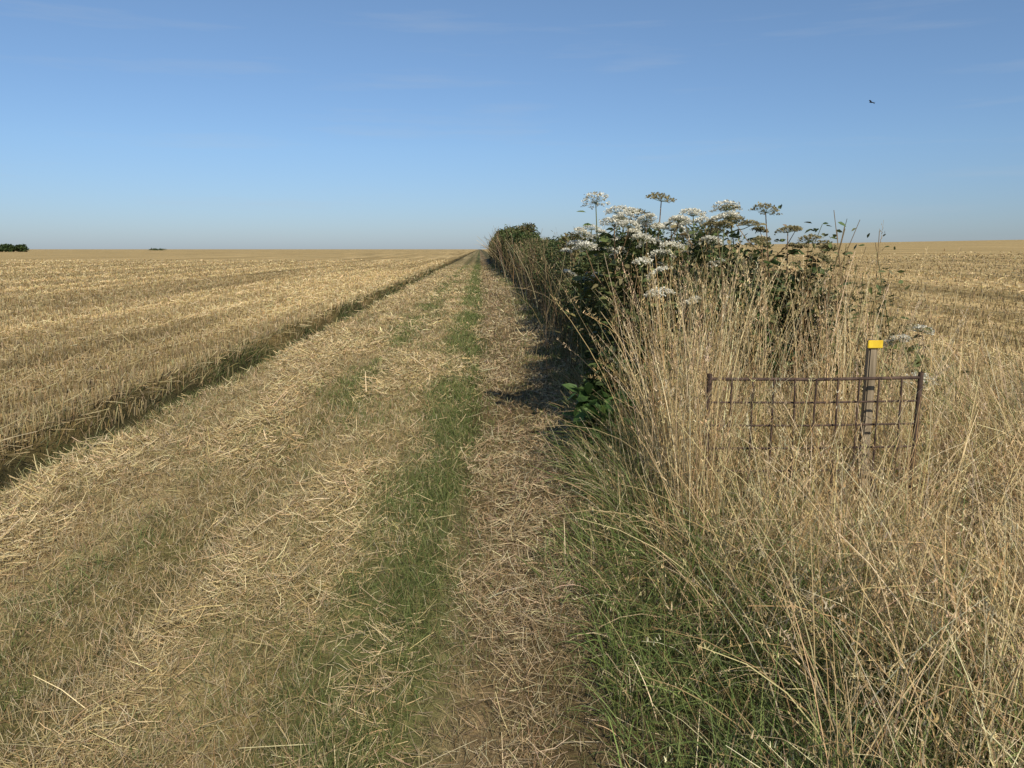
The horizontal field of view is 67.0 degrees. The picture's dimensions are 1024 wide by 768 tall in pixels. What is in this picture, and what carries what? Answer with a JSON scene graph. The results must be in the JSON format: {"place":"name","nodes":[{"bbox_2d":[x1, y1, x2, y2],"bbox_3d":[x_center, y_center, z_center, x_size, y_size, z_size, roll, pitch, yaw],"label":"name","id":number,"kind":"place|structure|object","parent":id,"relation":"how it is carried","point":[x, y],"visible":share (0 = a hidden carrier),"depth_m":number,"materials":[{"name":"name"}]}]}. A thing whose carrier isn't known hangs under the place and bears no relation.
{"place":"outdoors","nodes":[
{"label":"outdoors","id":0,"kind":"place"},
{"bbox_2d":[0,259,447,474],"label":"stubble field","id":1,"kind":"structure","parent":0,"point":[57,407],"depth_m":15.46,"materials":[{"name":"plant"}]},
{"bbox_2d":[0,240,1023,767],"bbox_3d":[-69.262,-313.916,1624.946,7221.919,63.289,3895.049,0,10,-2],"label":"ground","id":2,"kind":"structure","parent":0,"point":[986,248],"depth_m":3.96,"materials":[{"name":"soil"}]},
{"bbox_2d":[0,244,29,251],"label":"distant trees","id":3,"kind":"object","parent":2,"relation":"on","point":[12,248],"visible":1,"depth_m":394.81,"materials":[{"name":"green plant"}]},
{"bbox_2d":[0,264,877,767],"bbox_3d":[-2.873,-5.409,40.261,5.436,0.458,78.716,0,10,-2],"label":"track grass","id":4,"kind":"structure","parent":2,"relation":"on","point":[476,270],"depth_m":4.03,"materials":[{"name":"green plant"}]},
{"bbox_2d":[0,269,901,767],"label":"straw litter","id":5,"kind":"object","parent":2,"relation":"on","point":[28,493],"visible":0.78,"depth_m":4.39,"materials":[{"name":"beige plant"}]},
{"bbox_2d":[574,227,588,262],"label":"hogweed plant","id":6,"kind":"object","parent":2,"relation":"on","point":[579,239],"visible":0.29,"depth_m":12.85,"materials":[{"name":"white plant"}]},
{"bbox_2d":[555,239,611,379],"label":"hogweed plant","id":7,"kind":"object","parent":2,"relation":"on","point":[586,286],"visible":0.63,"depth_m":6.94,"materials":[{"name":"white plant"}]},
{"bbox_2d":[577,224,606,347],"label":"hogweed plant","id":8,"kind":"object","parent":2,"relation":"on","point":[594,226],"visible":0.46,"depth_m":10.30,"materials":[{"name":"white plant"}]},
{"bbox_2d":[571,191,634,370],"bbox_3d":[0.761,-0.590,6.512,0.550,2.012,0.528,0,10,-2],"label":"hogweed plant","id":9,"kind":"object","parent":2,"relation":"on","point":[604,237],"visible":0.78,"depth_m":6.44,"materials":[{"name":"white plant"}]},
{"bbox_2d":[561,380,651,463],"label":"burdock plant","id":10,"kind":"object","parent":2,"relation":"on","point":[582,397],"visible":0.55,"depth_m":5.82,"materials":[{"name":"green plant"}]},
{"bbox_2d":[476,220,738,398],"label":"hedge","id":11,"kind":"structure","parent":2,"relation":"on","point":[523,280],"depth_m":16.32,"materials":[{"name":"green plant"}]},
{"bbox_2d":[572,216,644,387],"bbox_3d":[0.782,-0.471,6.445,0.592,1.822,0.510,1,10,6],"label":"hogweed plant","id":12,"kind":"object","parent":2,"relation":"on","point":[622,224],"visible":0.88,"depth_m":6.32,"materials":[{"name":"white plant"}]},
{"bbox_2d":[589,205,651,368],"bbox_3d":[0.931,-0.586,6.795,0.567,1.945,0.489,4,11,22],"label":"hogweed plant","id":13,"kind":"object","parent":2,"relation":"on","point":[615,208],"visible":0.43,"depth_m":6.70,"materials":[{"name":"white plant"}]},
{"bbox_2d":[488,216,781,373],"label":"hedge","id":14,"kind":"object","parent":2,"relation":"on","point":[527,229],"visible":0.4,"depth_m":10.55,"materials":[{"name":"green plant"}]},
{"bbox_2d":[610,208,664,337],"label":"hogweed plant","id":15,"kind":"object","parent":2,"relation":"on","point":[640,245],"visible":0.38,"depth_m":6.52,"materials":[{"name":"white plant"}]},
{"bbox_2d":[620,232,684,386],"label":"hogweed plant","id":16,"kind":"object","parent":2,"relation":"on","point":[659,269],"visible":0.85,"depth_m":6.16,"materials":[{"name":"white plant"}]},
{"bbox_2d":[623,192,690,362],"bbox_3d":[1.170,-0.581,6.416,0.589,1.981,0.507,3,10,18],"label":"hogweed plant","id":17,"kind":"object","parent":2,"relation":"on","point":[677,218],"visible":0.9,"depth_m":6.30,"materials":[{"name":"white plant"}]},
{"bbox_2d":[615,287,700,404],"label":"hogweed plant","id":18,"kind":"object","parent":2,"relation":"on","point":[662,331],"visible":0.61,"depth_m":5.92,"materials":[{"name":"white plant"}]},
{"bbox_2d":[649,222,707,368],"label":"hogweed plant","id":19,"kind":"object","parent":2,"relation":"on","point":[680,226],"visible":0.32,"depth_m":6.58,"materials":[{"name":"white plant"}]},
{"bbox_2d":[649,208,740,377],"bbox_3d":[1.495,-0.505,6.326,0.707,1.835,0.510,9,13,41],"label":"hogweed plant","id":20,"kind":"object","parent":2,"relation":"on","point":[720,223],"visible":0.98,"depth_m":6.19,"materials":[{"name":"white plant"}]},
{"bbox_2d":[671,216,722,378],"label":"hogweed plant","id":21,"kind":"object","parent":2,"relation":"on","point":[707,223],"visible":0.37,"depth_m":6.47,"materials":[{"name":"white plant"}]},
{"bbox_2d":[697,199,751,384],"bbox_3d":[1.763,-0.613,6.700,0.487,1.916,0.594,7,12,36],"label":"hogweed plant","id":22,"kind":"object","parent":2,"relation":"on","point":[723,249],"visible":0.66,"depth_m":6.57,"materials":[{"name":"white plant"}]},
{"bbox_2d":[573,212,910,435],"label":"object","id":23,"kind":"object","parent":2,"relation":"on","point":[601,383],"visible":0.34,"depth_m":6.40,"materials":[{"name":"beige plant"}]},
{"bbox_2d":[718,203,765,348],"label":"hogweed plant","id":24,"kind":"object","parent":2,"relation":"on","point":[743,223],"visible":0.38,"depth_m":7.11,"materials":[{"name":"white plant"}]},
{"bbox_2d":[507,220,1023,767],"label":"dry margin grass","id":25,"kind":"structure","parent":2,"relation":"on","point":[863,606],"depth_m":3.32,"materials":[{"name":"beige plant"}]},
{"bbox_2d":[728,201,807,409],"bbox_3d":[2.183,-0.603,6.671,0.688,1.899,0.608,0,10,-2],"label":"hogweed plant","id":26,"kind":"object","parent":2,"relation":"on","point":[756,240],"visible":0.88,"depth_m":6.57,"materials":[{"name":"green plant"}]},
{"bbox_2d":[764,225,835,385],"bbox_3d":[2.462,-0.542,6.863,0.655,1.708,0.460,6,12,31],"label":"hogweed plant","id":27,"kind":"object","parent":2,"relation":"on","point":[791,278],"visible":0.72,"depth_m":6.77,"materials":[{"name":"green plant"}]},
{"bbox_2d":[772,233,837,377],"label":"hogweed plant","id":28,"kind":"object","parent":2,"relation":"on","point":[808,265],"visible":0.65,"depth_m":7.02,"materials":[{"name":"green plant"}]},
{"bbox_2d":[702,372,923,516],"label":"metal gate","id":29,"kind":"structure","parent":2,"relation":"on","point":[919,377],"depth_m":4.28,"materials":[{"name":"metal"}]},
{"bbox_2d":[855,339,882,509],"bbox_3d":[2.021,0.343,4.431,0.085,1.200,0.062,0,10,-2],"label":"waymark post","id":30,"kind":"object","parent":2,"relation":"on","point":[873,346],"visible":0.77,"depth_m":4.37,"materials":[{"name":"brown wood"}]},
{"bbox_2d":[894,324,946,394],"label":"hogweed plant","id":31,"kind":"object","parent":2,"relation":"on","point":[917,354],"visible":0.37,"depth_m":6.58,"materials":[{"name":"white plant"}]},
{"bbox_2d":[882,323,968,398],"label":"hogweed plant","id":32,"kind":"object","parent":2,"relation":"on","point":[903,340],"visible":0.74,"depth_m":6.21,"materials":[{"name":"white plant"}]},
{"bbox_2d":[904,372,951,425],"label":"hogweed plant","id":33,"kind":"object","parent":2,"relation":"on","point":[925,380],"visible":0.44,"depth_m":5.83,"materials":[{"name":"white plant"}]},
{"bbox_2d":[0,0,1023,248],"label":"sky","id":34,"kind":"structure","parent":0,"point":[125,124],"materials":[{"name":"blue"}]},
{"bbox_2d":[719,251,1023,418],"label":"stubble field","id":35,"kind":"structure","parent":0,"point":[958,312],"depth_m":19.47,"materials":[{"name":"plant"}]}
]}

